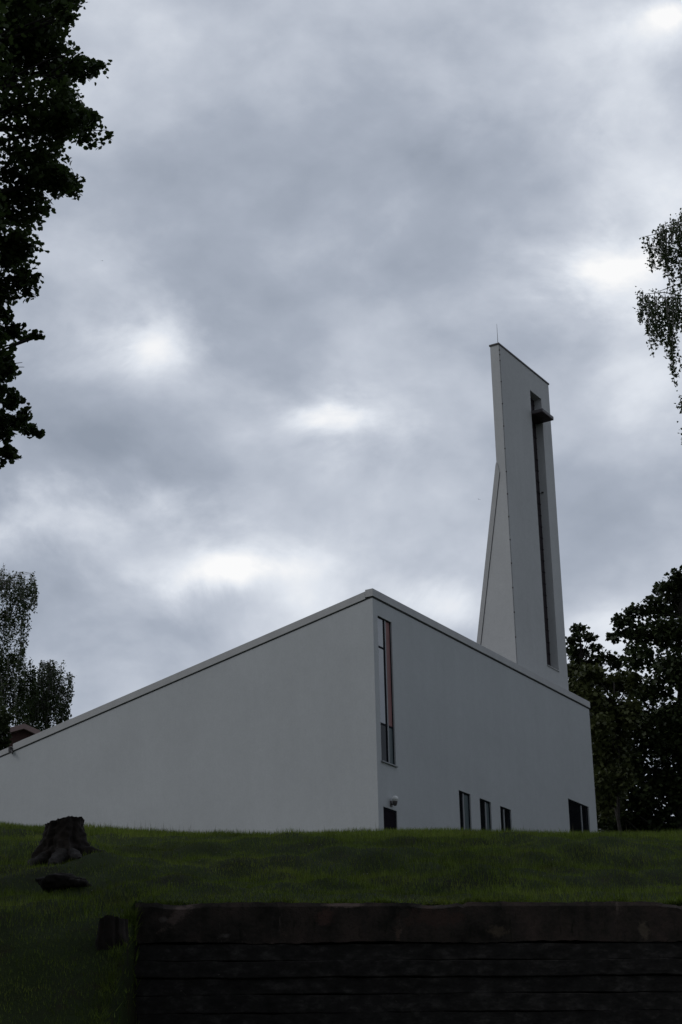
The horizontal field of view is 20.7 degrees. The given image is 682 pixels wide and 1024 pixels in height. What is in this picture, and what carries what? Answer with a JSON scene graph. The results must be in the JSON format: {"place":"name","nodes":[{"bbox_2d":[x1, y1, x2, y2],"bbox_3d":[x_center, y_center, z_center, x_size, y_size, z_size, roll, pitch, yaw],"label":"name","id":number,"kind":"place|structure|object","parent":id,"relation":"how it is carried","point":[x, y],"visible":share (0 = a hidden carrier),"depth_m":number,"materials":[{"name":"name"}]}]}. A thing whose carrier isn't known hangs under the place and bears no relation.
{"place":"outdoors","nodes":[
{"label":"outdoors","id":0,"kind":"place"},
{"bbox_2d":[0,820,681,1023],"bbox_3d":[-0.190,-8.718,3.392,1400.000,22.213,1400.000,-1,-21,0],"label":"ground","id":1,"kind":"structure","parent":0,"point":[13,969],"depth_m":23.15,"materials":[{"name":"green plant"}]},
{"bbox_2d":[0,696,14,750],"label":"hazel tree","id":2,"kind":"object","parent":1,"relation":"on","point":[5,735],"visible":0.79,"depth_m":89.83,"materials":[{"name":"green plant"}]},
{"bbox_2d":[0,563,40,727],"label":"birch tree","id":3,"kind":"object","parent":1,"relation":"on","point":[7,661],"visible":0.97,"depth_m":109.19,"materials":[{"name":"green plant"}]},
{"bbox_2d":[8,724,41,746],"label":"house","id":4,"kind":"structure","parent":1,"relation":"on","point":[20,732],"depth_m":94.35,"materials":[{"name":"brown"}]},
{"bbox_2d":[14,659,74,730],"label":"birch tree","id":5,"kind":"object","parent":1,"relation":"on","point":[48,705],"visible":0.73,"depth_m":110.87,"materials":[{"name":"green plant"}]},
{"bbox_2d":[0,0,113,468],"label":"maple tree","id":6,"kind":"object","parent":1,"relation":"on","point":[31,41],"visible":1,"depth_m":27.62,"materials":[{"name":"green plant"}]},
{"bbox_2d":[35,872,91,892],"bbox_3d":[-3.458,4.585,23.160,0.832,0.267,0.293,-9,-22,19],"label":"log","id":7,"kind":"object","parent":1,"relation":"on","point":[48,883],"visible":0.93,"depth_m":23.09,"materials":[{"name":"brown wood"}]},
{"bbox_2d":[27,816,105,865],"bbox_3d":[-3.821,4.564,25.838,1.111,0.943,1.443,16,-27,-37],"label":"tree stump","id":8,"kind":"object","parent":1,"relation":"on","point":[63,839],"visible":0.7,"depth_m":25.99,"materials":[{"name":"brown wood"}]},
{"bbox_2d":[95,915,128,965],"bbox_3d":[-2.343,4.391,19.131,0.348,0.497,0.334,-1,-21,0],"label":"tree stump","id":9,"kind":"object","parent":1,"relation":"on","point":[111,928],"visible":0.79,"depth_m":19.05,"materials":[{"name":"brown wood"}]},
{"bbox_2d":[0,333,597,833],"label":"church","id":10,"kind":"structure","parent":1,"relation":"on","point":[374,709],"depth_m":66.28,"materials":[{"name":"paint"}]},
{"bbox_2d":[378,617,397,767],"bbox_3d":[1.498,6.003,62.774,0.199,5.057,1.028,-14,-24,29],"label":"window","id":11,"kind":"structure","parent":10,"relation":"in","point":[384,634],"depth_m":62.81,"materials":[{"name":"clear glass"}]},
{"bbox_2d":[383,807,396,829],"bbox_3d":[1.578,10.766,60.927,0.070,2.208,0.880,-14,-24,29],"label":"door","id":12,"kind":"structure","parent":10,"relation":"in","point":[389,815],"depth_m":61.20,"materials":[{"name":"black"}]},
{"bbox_2d":[459,791,470,830],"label":"window","id":13,"kind":"structure","parent":10,"relation":"in","point":[464,805],"depth_m":65.95,"materials":[{"name":"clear glass"}]},
{"bbox_2d":[480,799,490,831],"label":"window","id":14,"kind":"structure","parent":10,"relation":"in","point":[484,805],"depth_m":67.25,"materials":[{"name":"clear glass"}]},
{"bbox_2d":[500,807,510,830],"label":"window","id":15,"kind":"structure","parent":10,"relation":"in","point":[505,813],"depth_m":68.58,"materials":[{"name":"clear glass"}]},
{"bbox_2d":[568,799,588,832],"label":"window","id":16,"kind":"structure","parent":10,"relation":"in","point":[578,813],"depth_m":74.24,"materials":[{"name":"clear glass"}]},
{"bbox_2d":[135,901,681,1023],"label":"retaining wall","id":17,"kind":"structure","parent":1,"relation":"on","point":[607,962],"depth_m":19.95,"materials":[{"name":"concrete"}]},
{"bbox_2d":[565,622,628,678],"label":"oak tree","id":18,"kind":"object","parent":1,"relation":"on","point":[575,653],"visible":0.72,"depth_m":116.54,"materials":[{"name":"green plant"}]},
{"bbox_2d":[567,660,646,831],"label":"lime tree","id":19,"kind":"object","parent":1,"relation":"on","point":[612,722],"visible":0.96,"depth_m":93.83,"materials":[{"name":"green plant"}]},
{"bbox_2d":[596,565,681,832],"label":"oak tree","id":20,"kind":"object","parent":1,"relation":"on","point":[657,735],"visible":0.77,"depth_m":99.66,"materials":[{"name":"green plant"}]},
{"bbox_2d":[632,208,681,444],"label":"birch tree","id":21,"kind":"object","parent":1,"relation":"on","point":[671,324],"visible":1,"depth_m":30.15,"materials":[{"name":"green plant"}]},
{"bbox_2d":[0,0,681,815],"label":"sky","id":22,"kind":"structure","parent":0,"point":[266,405],"materials":[{"name":"grey"}]}
]}

